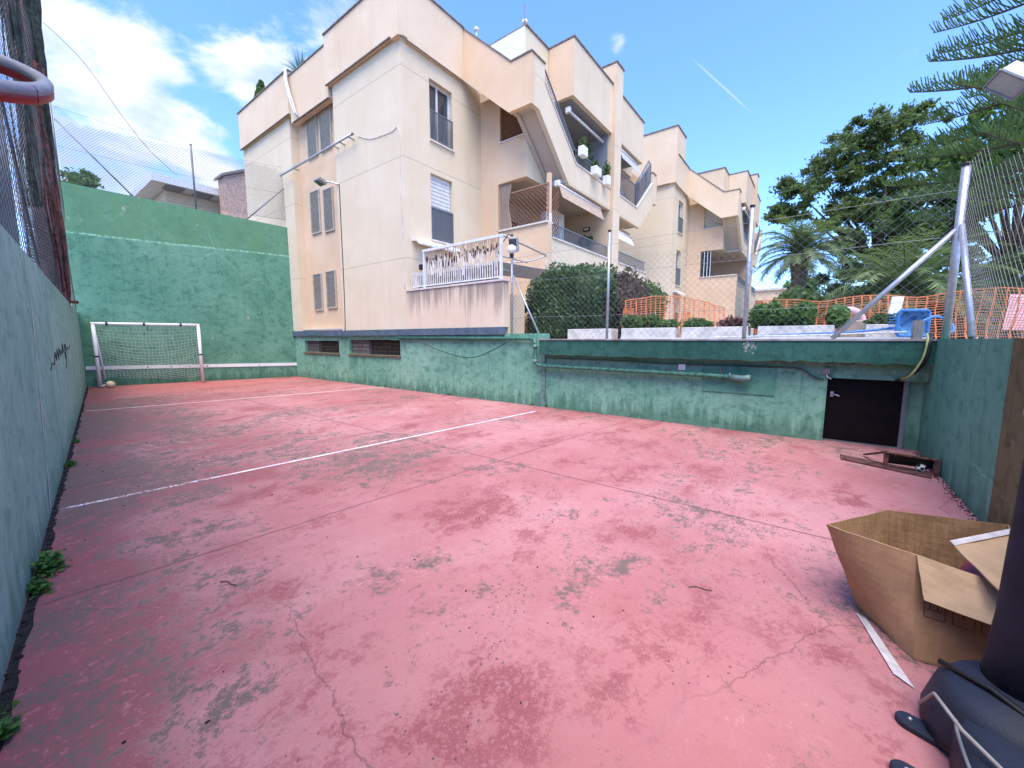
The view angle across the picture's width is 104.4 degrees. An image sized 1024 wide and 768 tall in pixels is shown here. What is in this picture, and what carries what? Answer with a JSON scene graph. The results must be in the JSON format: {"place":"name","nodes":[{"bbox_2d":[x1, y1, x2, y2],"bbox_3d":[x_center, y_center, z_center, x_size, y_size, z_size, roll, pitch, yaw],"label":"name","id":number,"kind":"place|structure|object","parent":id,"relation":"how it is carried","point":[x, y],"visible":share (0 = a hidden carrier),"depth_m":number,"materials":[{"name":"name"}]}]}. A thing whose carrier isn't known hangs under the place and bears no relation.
{"place":"outdoors","nodes":[
{"label":"outdoors","id":0,"kind":"place"},
{"bbox_2d":[131,172,220,213],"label":"house","id":1,"kind":"structure","parent":0,"point":[203,207],"depth_m":29.05,"materials":[{"name":"white concrete"}]},
{"bbox_2d":[214,169,326,330],"bbox_3d":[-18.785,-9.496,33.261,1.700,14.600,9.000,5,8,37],"label":"house","id":2,"kind":"structure","parent":0,"point":[235,201],"depth_m":29.41,"materials":[{"name":"paint"}]},
{"bbox_2d":[0,377,977,767],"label":"court floor","id":3,"kind":"structure","parent":0,"point":[338,627],"depth_m":2.51,"materials":[{"name":"paint"}]},
{"bbox_2d":[0,699,28,740],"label":"weed","id":4,"kind":"object","parent":3,"relation":"on","point":[7,729],"visible":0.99,"depth_m":1.61,"materials":[{"name":"green plant"}]},
{"bbox_2d":[0,387,88,751],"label":"dirt strip","id":5,"kind":"object","parent":3,"relation":"on","point":[10,684],"visible":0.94,"depth_m":2.23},
{"bbox_2d":[25,572,54,599],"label":"weed","id":6,"kind":"object","parent":5,"relation":"on","point":[40,585],"visible":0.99,"depth_m":2.52,"materials":[{"name":"green plant"}]},
{"bbox_2d":[29,548,72,575],"bbox_3d":[-3.216,1.221,2.762,0.382,0.186,0.200,5,8,37],"label":"weed","id":7,"kind":"object","parent":3,"relation":"on","point":[47,564],"visible":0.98,"depth_m":2.73,"materials":[{"name":"green plant"}]},
{"bbox_2d":[90,322,204,387],"bbox_3d":[-12.529,-1.050,13.840,2.765,2.126,0.709,-5,8,-35],"label":"football goal","id":8,"kind":"object","parent":3,"relation":"on","point":[96,348],"visible":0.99,"depth_m":13.54,"materials":[{"name":"white paint"}]},
{"bbox_2d":[60,411,535,509],"bbox_3d":[-1.861,0.889,6.260,0.055,0.001,6.976,6,9,43],"label":"court line","id":9,"kind":"object","parent":3,"relation":"on","point":[292,461],"visible":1,"depth_m":5.18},
{"bbox_2d":[304,377,979,520],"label":"dirt crumbs","id":10,"kind":"object","parent":3,"relation":"on","point":[955,495],"visible":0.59,"depth_m":4.15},
{"bbox_2d":[856,613,914,688],"bbox_3d":[1.921,1.366,2.071,0.049,0.006,0.529,3,7,22],"label":"tape strip","id":11,"kind":"object","parent":3,"relation":"on","point":[894,666],"visible":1,"depth_m":2.02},
{"bbox_2d":[840,454,931,478],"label":"board","id":12,"kind":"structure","parent":3,"relation":"on","point":[911,471],"depth_m":4.94,"materials":[{"name":"wood"}]},
{"bbox_2d":[863,451,940,476],"bbox_3d":[4.873,0.933,5.004,0.632,0.210,0.569,5,8,37],"label":"metal stand","id":13,"kind":"object","parent":3,"relation":"on","point":[902,459],"visible":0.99,"depth_m":4.82,"materials":[{"name":"metal"}]},
{"bbox_2d":[826,510,1009,665],"bbox_3d":[2.467,1.094,2.199,1.044,0.521,0.780,-2,7,-20],"label":"cardboard box","id":14,"kind":"object","parent":3,"relation":"on","point":[918,594],"visible":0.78,"depth_m":2.08,"materials":[{"name":"cardboard"}]},
{"bbox_2d":[959,561,984,577],"bbox_3d":[2.490,1.074,2.180,0.299,0.129,0.384,-5,8,-39],"label":"red packet","id":15,"kind":"object","parent":14,"relation":"in","point":[967,566],"visible":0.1,"depth_m":2.20,"materials":[{"name":"plastic"}]},
{"bbox_2d":[889,458,1023,767],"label":"pole stand","id":16,"kind":"object","parent":3,"relation":"on","point":[971,713],"visible":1,"depth_m":1.50,"materials":[{"name":"black plastic"}]},
{"bbox_2d":[0,0,1023,330],"label":"sky","id":17,"kind":"structure","parent":0,"point":[755,86],"materials":[{"name":"blue"}]},
{"bbox_2d":[753,287,785,330],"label":"house","id":18,"kind":"structure","parent":0,"point":[765,295],"depth_m":58.27,"materials":[{"name":"paint"}]},
{"bbox_2d":[775,275,821,296],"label":"tree","id":19,"kind":"object","parent":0,"point":[809,285],"visible":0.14,"depth_m":46.91,"materials":[{"name":"green plant"}]},
{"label":"garden terrace","id":20,"kind":"structure","parent":0,"visible":0},
{"bbox_2d":[236,0,656,335],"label":"apartment building","id":21,"kind":"structure","parent":20,"relation":"on","point":[476,121],"depth_m":13.31,"materials":[{"name":"paint"}]},
{"bbox_2d":[284,67,298,117],"bbox_3d":[-8.153,-10.832,14.835,0.816,1.954,0.438,5,8,37],"label":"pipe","id":22,"kind":"object","parent":21,"relation":"hanging from","point":[289,93],"visible":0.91,"depth_m":14.68,"materials":[{"name":"white plastic"}]},
{"bbox_2d":[279,132,354,176],"bbox_3d":[-7.031,-8.075,14.155,5.230,0.135,0.261,5,8,37],"label":"pipe","id":23,"kind":"object","parent":21,"relation":"attached to","point":[322,151],"visible":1,"depth_m":13.65,"materials":[{"name":"metal"}]},
{"bbox_2d":[359,126,404,287],"bbox_3d":[-4.070,-5.405,12.314,2.132,4.938,0.020,5,8,37],"label":"cable","id":24,"kind":"object","parent":21,"relation":"attached to","point":[400,188],"visible":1,"depth_m":11.76,"materials":[{"name":"white paint"}]},
{"bbox_2d":[412,238,459,252],"bbox_3d":[-2.361,-4.343,12.520,0.340,0.200,1.720,5,8,37],"label":"awning","id":25,"kind":"object","parent":21,"relation":"attached to","point":[425,242],"visible":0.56,"depth_m":12.11,"materials":[{"name":"white fabric"}]},
{"bbox_2d":[429,82,454,152],"bbox_3d":[-2.278,-8.438,12.557,0.260,1.810,1.040,5,8,37],"label":"window","id":26,"kind":"structure","parent":21,"relation":"in","point":[440,135],"depth_m":12.61,"materials":[{"name":"white metal"}]},
{"bbox_2d":[431,175,453,244],"bbox_3d":[-2.296,-5.594,12.859,0.260,2.050,1.020,5,8,37],"label":"window","id":27,"kind":"structure","parent":21,"relation":"in","point":[441,217],"depth_m":12.84,"materials":[{"name":"white plastic"}]},
{"bbox_2d":[500,183,511,233],"bbox_3d":[-0.208,-6.026,13.686,0.480,1.620,0.065,5,8,37],"label":"curtain","id":28,"kind":"object","parent":21,"relation":"hanging from","point":[506,223],"visible":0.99,"depth_m":13.68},
{"bbox_2d":[541,210,563,238],"bbox_3d":[1.590,-5.543,15.437,0.530,2.098,0.900,5,8,37],"label":"cabinet","id":29,"kind":"object","parent":21,"relation":"on","point":[561,220],"visible":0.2,"depth_m":15.25,"materials":[{"name":"white metal"}]},
{"bbox_2d":[554,180,603,219],"bbox_3d":[2.526,-6.609,14.423,0.274,0.550,3.370,5,8,37],"label":"awning","id":30,"kind":"object","parent":21,"relation":"attached to","point":[577,199],"visible":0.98,"depth_m":14.16,"materials":[{"name":"white fabric"}]},
{"bbox_2d":[578,137,587,158],"bbox_3d":[2.499,-8.330,13.924,0.329,0.684,0.393,5,8,37],"label":"balcony planter","id":31,"kind":"object","parent":21,"relation":"attached to","point":[582,150],"visible":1,"depth_m":13.84,"materials":[{"name":"white paint"}]},
{"bbox_2d":[565,106,603,142],"bbox_3d":[2.785,-9.605,14.830,0.180,0.190,2.870,5,8,37],"label":"awning","id":32,"kind":"object","parent":21,"relation":"attached to","point":[572,114],"visible":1,"depth_m":14.49,"materials":[{"name":"white fabric"}]},
{"bbox_2d":[576,132,593,170],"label":"hanging plants","id":33,"kind":"object","parent":21,"relation":"hanging from","point":[588,143],"visible":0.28,"depth_m":15.28,"materials":[{"name":"green plant"}]},
{"bbox_2d":[591,160,601,178],"bbox_3d":[3.132,-8.015,14.723,0.330,0.575,0.455,5,8,37],"label":"balcony planter","id":34,"kind":"object","parent":21,"relation":"attached to","point":[596,170],"visible":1,"depth_m":14.62,"materials":[{"name":"white paint"}]},
{"bbox_2d":[603,160,611,186],"bbox_3d":[3.687,-8.230,15.461,0.375,0.936,0.326,5,8,37],"label":"balcony planter","id":35,"kind":"object","parent":21,"relation":"attached to","point":[606,178],"visible":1,"depth_m":15.40,"materials":[{"name":"white paint"}]},
{"bbox_2d":[621,148,641,175],"bbox_3d":[5.138,-9.845,17.459,0.313,0.610,2.420,5,8,37],"label":"awning","id":36,"kind":"object","parent":21,"relation":"attached to","point":[627,158],"visible":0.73,"depth_m":17.47,"materials":[{"name":"white fabric"}]},
{"bbox_2d":[406,278,532,333],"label":"terrace wall","id":37,"kind":"structure","parent":20,"relation":"on","point":[486,303],"depth_m":10.47,"materials":[{"name":"paint"}]},
{"bbox_2d":[411,234,502,287],"bbox_3d":[-1.583,-3.240,10.797,3.474,1.078,0.175,5,8,37],"label":"terrace railing","id":38,"kind":"object","parent":37,"relation":"on","point":[457,275],"visible":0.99,"depth_m":10.57,"materials":[{"name":"white metal"}]},
{"bbox_2d":[465,234,551,279],"bbox_3d":[0.295,-3.439,11.490,1.358,0.859,3.523,5,8,37],"label":"rail frame","id":39,"kind":"object","parent":38,"relation":"attached to","point":[522,271],"visible":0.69,"depth_m":11.51,"materials":[{"name":"metal"}]},
{"bbox_2d":[510,234,538,333],"bbox_3d":[0.336,-2.319,9.570,0.976,2.630,0.068,6,9,41],"label":"fence post","id":40,"kind":"object","parent":20,"relation":"on","point":[512,276],"visible":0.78,"depth_m":9.78,"materials":[{"name":"metal"}]},
{"bbox_2d":[525,261,618,338],"bbox_3d":[1.712,-2.107,10.844,2.733,2.466,2.530,5,8,37],"label":"hedge","id":41,"kind":"object","parent":20,"relation":"on","point":[585,291],"visible":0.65,"depth_m":10.02,"materials":[{"name":"green plant"}]},
{"bbox_2d":[568,329,617,338],"bbox_3d":[1.968,-1.179,9.722,1.130,0.330,0.450,5,8,37],"label":"planter","id":42,"kind":"object","parent":20,"relation":"on","point":[612,333],"visible":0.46,"depth_m":9.49,"materials":[{"name":"white paint"}]},
{"bbox_2d":[609,265,652,338],"bbox_3d":[3.058,-1.942,11.026,1.524,2.538,2.001,5,8,37],"label":"hedge","id":43,"kind":"object","parent":20,"relation":"on","point":[630,287],"visible":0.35,"depth_m":10.40,"materials":[{"name":"green plant"}]},
{"bbox_2d":[621,328,679,337],"bbox_3d":[3.084,-1.082,8.874,1.160,0.330,0.450,5,8,37],"label":"planter","id":44,"kind":"object","parent":20,"relation":"on","point":[635,332],"visible":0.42,"depth_m":8.65,"materials":[{"name":"white paint"}]},
{"bbox_2d":[619,313,680,327],"bbox_3d":[3.067,-1.381,8.848,1.350,0.418,0.475,5,8,37],"label":"shrub","id":45,"kind":"object","parent":44,"relation":"on","point":[646,322],"visible":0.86,"depth_m":8.81,"materials":[{"name":"green plant"}]},
{"bbox_2d":[643,279,669,320],"bbox_3d":[4.442,-2.505,13.228,1.417,2.016,1.442,0,7,0],"label":"shrub","id":46,"kind":"object","parent":20,"relation":"on","point":[656,289],"visible":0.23,"depth_m":12.80,"materials":[{"name":"green plant"}]},
{"bbox_2d":[625,296,724,331],"bbox_3d":[4.031,-1.595,9.833,2.705,1.158,0.194,-1,7,-10],"label":"safety net","id":47,"kind":"object","parent":20,"relation":"on","point":[665,305],"visible":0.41,"depth_m":9.84,"materials":[{"name":"orange plastic"}]},
{"bbox_2d":[618,124,761,336],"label":"apartment building","id":48,"kind":"structure","parent":20,"relation":"on","point":[689,199],"depth_m":23.41,"materials":[{"name":"paint"}]},
{"bbox_2d":[701,251,711,276],"bbox_3d":[11.861,-7.294,24.183,0.550,1.490,0.056,5,8,37],"label":"curtain","id":49,"kind":"object","parent":48,"relation":"hanging from","point":[705,266],"visible":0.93,"depth_m":24.19,"materials":[{"name":"fabric"}]},
{"bbox_2d":[682,326,750,337],"bbox_3d":[4.136,-0.990,8.075,1.190,0.330,0.450,5,8,37],"label":"planter","id":50,"kind":"object","parent":20,"relation":"on","point":[711,332],"visible":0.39,"depth_m":7.90,"materials":[{"name":"white paint"}]},
{"bbox_2d":[682,316,715,326],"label":"shrub","id":51,"kind":"object","parent":50,"relation":"in","point":[693,322],"visible":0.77,"depth_m":8.14,"materials":[{"name":"green plant"}]},
{"bbox_2d":[714,315,750,326],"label":"shrub","id":52,"kind":"object","parent":50,"relation":"on","point":[738,321],"visible":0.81,"depth_m":7.80,"materials":[{"name":"purple plant"}]},
{"bbox_2d":[538,339,937,365],"bbox_3d":[3.316,-0.657,7.414,6.270,0.372,0.790,5,8,37],"label":"concrete ledge","id":53,"kind":"object","parent":20,"relation":"attached to","point":[874,351],"visible":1,"depth_m":6.42,"materials":[{"name":"green paint"}]},
{"bbox_2d":[605,230,610,338],"bbox_3d":[2.023,-2.073,8.342,0.070,2.240,0.067,5,8,37],"label":"fence post","id":54,"kind":"object","parent":53,"relation":"on","point":[608,277],"visible":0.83,"depth_m":8.31,"materials":[{"name":"metal"}]},
{"bbox_2d":[512,181,961,337],"bbox_3d":[2.986,-1.923,7.605,7.522,2.072,0.053,5,8,37],"label":"wire fence","id":55,"kind":"object","parent":53,"relation":"on","point":[752,280],"visible":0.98,"depth_m":6.67,"materials":[{"name":"metal"}]},
{"bbox_2d":[742,204,755,338],"bbox_3d":[4.049,-1.896,6.803,0.085,2.240,0.081,5,8,37],"label":"fence post","id":56,"kind":"object","parent":53,"relation":"on","point":[748,266],"visible":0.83,"depth_m":6.78,"materials":[{"name":"metal"}]},
{"bbox_2d":[891,333,928,381],"bbox_3d":[5.602,-0.363,5.576,0.681,0.702,0.346,-6,9,-41],"label":"cable","id":57,"kind":"object","parent":53,"relation":"hanging from","point":[922,358],"visible":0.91,"depth_m":5.27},
{"bbox_2d":[620,337,925,340],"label":"kerb","id":58,"kind":"structure","parent":20,"relation":"on","point":[781,338],"depth_m":6.85,"materials":[{"name":"grey concrete"}]},
{"bbox_2d":[718,331,906,336],"bbox_3d":[4.865,-0.838,6.765,2.655,0.099,0.033,6,9,40],"label":"pole","id":59,"kind":"object","parent":58,"relation":"on","point":[819,334],"visible":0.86,"depth_m":6.59,"materials":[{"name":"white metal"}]},
{"bbox_2d":[750,309,931,336],"bbox_3d":[5.250,-0.979,6.535,2.320,0.422,0.266,5,8,37],"label":"pool net","id":60,"kind":"object","parent":58,"relation":"on","point":[907,314],"visible":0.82,"depth_m":6.00,"materials":[{"name":"blue plastic"}]},
{"bbox_2d":[757,325,834,336],"bbox_3d":[5.181,-0.899,7.281,1.120,0.330,0.450,5,8,37],"label":"planter","id":61,"kind":"object","parent":20,"relation":"on","point":[789,330],"visible":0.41,"depth_m":7.08,"materials":[{"name":"white paint"}]},
{"bbox_2d":[748,299,850,329],"bbox_3d":[5.174,-1.270,7.241,1.554,0.600,0.618,5,8,37],"label":"shrub","id":62,"kind":"object","parent":61,"relation":"in","point":[754,317],"visible":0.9,"depth_m":7.13,"materials":[{"name":"green plant"}]},
{"bbox_2d":[744,212,859,291],"bbox_3d":[15.948,-5.579,22.167,5.382,7.242,5.099,5,8,37],"label":"palm tree","id":63,"kind":"object","parent":20,"relation":"on","point":[800,230],"visible":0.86,"depth_m":21.49,"materials":[{"name":"green plant"}]},
{"bbox_2d":[769,285,848,324],"bbox_3d":[14.397,-3.309,19.529,3.422,3.153,3.138,5,8,37],"label":"shrub","id":64,"kind":"object","parent":20,"relation":"on","point":[806,295],"visible":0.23,"depth_m":19.22,"materials":[{"name":"green plant"}]},
{"bbox_2d":[838,320,864,336],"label":"stone block","id":65,"kind":"structure","parent":20,"relation":"on","point":[855,326],"depth_m":7.00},
{"bbox_2d":[822,284,887,319],"bbox_3d":[17.350,-3.286,19.837,4.523,3.504,4.000,5,8,37],"label":"shrub","id":66,"kind":"object","parent":20,"relation":"on","point":[856,294],"visible":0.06,"depth_m":19.24,"materials":[{"name":"green plant"}]},
{"bbox_2d":[761,97,986,294],"bbox_3d":[30.680,-12.688,33.680,19.460,20.814,8.838,-1,7,-7],"label":"broadleaf tree","id":67,"kind":"object","parent":20,"relation":"on","point":[884,127],"visible":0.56,"depth_m":32.14,"materials":[{"name":"green plant"}]},
{"bbox_2d":[863,324,896,336],"bbox_3d":[6.174,-0.813,6.527,0.580,0.330,0.450,5,8,37],"label":"planter","id":68,"kind":"object","parent":20,"relation":"on","point":[867,326],"visible":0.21,"depth_m":6.42,"materials":[{"name":"white paint"}]},
{"bbox_2d":[862,312,895,324],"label":"shrub","id":69,"kind":"object","parent":68,"relation":"in","point":[877,318],"visible":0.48,"depth_m":6.47,"materials":[{"name":"green plant"}]},
{"bbox_2d":[755,287,1023,338],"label":"safety net","id":70,"kind":"object","parent":20,"relation":"on","point":[907,306],"visible":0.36,"depth_m":7.04,"materials":[{"name":"orange plastic"}]},
{"bbox_2d":[888,297,903,315],"bbox_3d":[6.649,-1.244,6.904,0.251,0.540,0.032,1,7,11],"label":"board","id":71,"kind":"object","parent":20,"relation":"on","point":[895,305],"visible":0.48,"depth_m":6.88,"materials":[{"name":"white paint"}]},
{"bbox_2d":[911,320,923,338],"bbox_3d":[5.856,-0.737,5.735,0.111,0.360,0.111,2,7,15],"label":"post stub","id":72,"kind":"object","parent":20,"relation":"on","point":[918,330],"visible":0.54,"depth_m":5.69,"materials":[{"name":"concrete"}]},
{"bbox_2d":[818,229,1023,333],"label":"palm tree","id":73,"kind":"object","parent":20,"relation":"on","point":[909,278],"visible":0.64,"depth_m":15.95,"materials":[{"name":"green plant"}]},
{"bbox_2d":[864,95,1023,338],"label":"broadleaf tree","id":74,"kind":"object","parent":20,"relation":"on","point":[931,163],"visible":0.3,"depth_m":24.88,"materials":[{"name":"green plant"}]},
{"bbox_2d":[880,0,1023,222],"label":"norfolk pine","id":75,"kind":"object","parent":20,"relation":"on","point":[978,81],"visible":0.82,"depth_m":17.04,"materials":[{"name":"green plant"}]},
{"bbox_2d":[913,267,1023,338],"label":"shrub","id":76,"kind":"object","parent":20,"relation":"on","point":[932,304],"visible":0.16,"depth_m":17.11,"materials":[{"name":"green plant"}]},
{"bbox_2d":[927,243,1023,338],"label":"broadleaf tree","id":77,"kind":"object","parent":20,"relation":"on","point":[1013,265],"visible":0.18,"depth_m":23.03,"materials":[{"name":"green plant"}]},
{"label":"chair frame","id":78,"kind":"object","parent":20,"relation":"on","visible":0},
{"bbox_2d":[1002,294,1023,329],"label":"towel","id":79,"kind":"object","parent":78,"relation":"hanging from","point":[1014,310],"visible":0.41,"depth_m":6.81,"materials":[{"name":"pink fabric"}]},
{"bbox_3d":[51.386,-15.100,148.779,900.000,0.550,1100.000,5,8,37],"label":"ground","id":80,"kind":"structure","parent":0,"visible":0},
{"bbox_2d":[0,224,86,688],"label":"concrete wall","id":81,"kind":"structure","parent":80,"relation":"on","point":[43,386],"depth_m":3.22,"materials":[{"name":"green paint"}]},
{"bbox_2d":[0,109,19,243],"bbox_3d":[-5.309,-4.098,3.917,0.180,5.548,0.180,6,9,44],"label":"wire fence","id":82,"kind":"object","parent":81,"relation":"on","point":[6,190],"depth_m":4.13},
{"bbox_2d":[6,0,56,287],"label":"fence post","id":83,"kind":"object","parent":81,"relation":"on","point":[44,263],"visible":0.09,"depth_m":6.68,"materials":[{"name":"metal"}]},
{"bbox_2d":[20,0,55,285],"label":"fence post","id":84,"kind":"object","parent":81,"relation":"on","point":[21,3],"depth_m":7.73,"materials":[{"name":"metal"}]},
{"bbox_2d":[0,0,76,310],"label":"wire fence","id":85,"kind":"object","parent":81,"relation":"on","point":[38,261],"visible":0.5,"depth_m":5.02,"materials":[{"name":"metal"}]},
{"bbox_2d":[0,0,42,207],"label":"net bundle","id":86,"kind":"object","parent":85,"relation":"hanging from","point":[16,27],"visible":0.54,"depth_m":5.29,"materials":[{"name":"fabric"}]},
{"bbox_2d":[14,127,34,261],"bbox_3d":[-8.791,-2.829,7.354,5.250,2.227,0.160,6,9,44],"label":"screen","id":87,"kind":"object","parent":85,"relation":"attached to","point":[25,215],"visible":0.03,"depth_m":6.12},
{"bbox_2d":[0,54,54,104],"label":"basketball hoop","id":88,"kind":"object","parent":85,"relation":"attached to","point":[31,86],"visible":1,"depth_m":1.48,"materials":[{"name":"red metal"}]},
{"bbox_2d":[22,0,55,185],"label":"net bundle","id":89,"kind":"object","parent":85,"relation":"hanging from","point":[29,7],"visible":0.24,"depth_m":8.01,"materials":[{"name":"fabric"}]},
{"bbox_2d":[35,0,47,77],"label":"net bundle","id":90,"kind":"object","parent":85,"relation":"hanging from","point":[38,15],"visible":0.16,"depth_m":8.51,"materials":[{"name":"fabric"}]},
{"bbox_2d":[24,60,66,291],"bbox_3d":[-8.662,-3.814,7.373,0.255,4.103,0.235,5,8,37],"label":"fence post","id":91,"kind":"object","parent":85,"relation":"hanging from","point":[52,201],"visible":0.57,"depth_m":7.41,"materials":[{"name":"metal"}]},
{"bbox_2d":[42,67,70,298],"bbox_3d":[-10.189,-4.377,8.780,0.343,4.904,0.243,5,8,37],"label":"net bundle","id":92,"kind":"object","parent":85,"relation":"hanging from","point":[63,241],"visible":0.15,"depth_m":8.95,"materials":[{"name":"fabric"}]},
{"bbox_2d":[24,167,104,189],"bbox_3d":[-33.002,-9.219,30.613,4.734,14.570,5.144,5,8,37],"label":"broadleaf tree","id":93,"kind":"object","parent":80,"relation":"on","point":[68,174],"visible":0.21,"depth_m":29.68,"materials":[{"name":"green plant"}]},
{"bbox_2d":[58,181,296,386],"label":"concrete wall","id":94,"kind":"structure","parent":80,"relation":"on","point":[223,281],"depth_m":14.26,"materials":[{"name":"green paint"}]},
{"bbox_2d":[49,102,132,195],"bbox_3d":[-13.522,-7.562,12.791,1.718,2.544,0.072,-5,8,-36],"label":"fence post","id":95,"kind":"object","parent":94,"relation":"on","point":[53,129],"visible":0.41,"depth_m":12.40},
{"bbox_2d":[53,106,285,220],"bbox_3d":[-11.625,-7.599,14.223,6.312,2.387,0.057,-5,8,-37],"label":"wire fence","id":96,"kind":"object","parent":94,"relation":"on","point":[253,188],"visible":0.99,"depth_m":13.85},
{"bbox_2d":[189,144,196,208],"bbox_3d":[-11.534,-7.473,14.369,0.075,2.280,0.071,5,8,37],"label":"fence post","id":97,"kind":"object","parent":94,"relation":"on","point":[192,166],"visible":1,"depth_m":14.34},
{"bbox_2d":[295,333,549,406],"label":"concrete wall","id":98,"kind":"structure","parent":80,"relation":"on","point":[509,372],"depth_m":11.57,"materials":[{"name":"green paint"}]},
{"bbox_2d":[304,341,339,354],"bbox_3d":[-7.334,-1.434,15.470,2.680,0.510,0.330,5,8,37],"label":"window","id":99,"kind":"structure","parent":98,"relation":"in","point":[314,347],"depth_m":15.51,"materials":[{"name":"brown metal"}]},
{"bbox_2d":[348,340,400,357],"bbox_3d":[-4.585,-1.215,13.380,2.960,0.550,0.330,5,8,37],"label":"window","id":100,"kind":"structure","parent":98,"relation":"in","point":[384,348],"depth_m":13.44,"materials":[{"name":"brown metal"}]},
{"bbox_2d":[398,337,751,381],"bbox_3d":[0.232,-0.746,9.432,9.482,0.783,0.178,5,8,37],"label":"pipe","id":101,"kind":"object","parent":98,"relation":"attached to","point":[741,378],"visible":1,"depth_m":8.21,"materials":[{"name":"metal"}]},
{"bbox_2d":[541,354,929,449],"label":"concrete wall","id":102,"kind":"structure","parent":80,"relation":"on","point":[788,402],"depth_m":7.04,"materials":[{"name":"green paint"}]},
{"bbox_2d":[547,357,823,379],"bbox_3d":[2.809,-0.334,7.617,5.025,0.215,0.043,5,8,37],"label":"cable","id":103,"kind":"object","parent":102,"relation":"attached to","point":[807,372],"visible":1,"depth_m":7.10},
{"bbox_2d":[822,378,908,448],"bbox_3d":[5.306,0.422,5.992,0.913,0.998,0.103,5,8,37],"label":"door frame","id":104,"kind":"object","parent":102,"relation":"attached to","point":[864,412],"depth_m":5.98,"materials":[{"name":"black paint"}]},
{"bbox_2d":[823,378,903,446],"bbox_3d":[5.304,0.409,6.031,0.855,0.975,0.030,5,8,37],"label":"door leaf","id":105,"kind":"structure","parent":104,"relation":"in","point":[864,411],"depth_m":6.00,"materials":[{"name":"black paint"}]},
{"bbox_2d":[917,338,1023,526],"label":"concrete wall","id":106,"kind":"structure","parent":80,"relation":"on","point":[971,434],"depth_m":3.69,"materials":[{"name":"green paint"}]},
{"bbox_2d":[830,161,975,338],"bbox_3d":[5.210,-1.750,5.309,1.320,2.312,1.082,5,8,37],"label":"fence post","id":107,"kind":"object","parent":106,"relation":"on","point":[959,245],"visible":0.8,"depth_m":5.32,"materials":[{"name":"metal"}]},
{"bbox_2d":[948,145,1023,338],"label":"wire fence","id":108,"kind":"object","parent":106,"relation":"on","point":[966,229],"visible":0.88,"depth_m":4.20,"materials":[{"name":"metal"}]},
{"bbox_3d":[5.291,-1.024,3.667,0.100,4.400,0.095,5,8,37],"label":"lamp post","id":109,"kind":"object","parent":80,"relation":"on","visible":0},
{"bbox_2d":[982,61,1023,100],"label":"floodlight","id":110,"kind":"object","parent":109,"relation":"attached to","point":[1006,82],"visible":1,"depth_m":3.96,"materials":[{"name":"white paint"}]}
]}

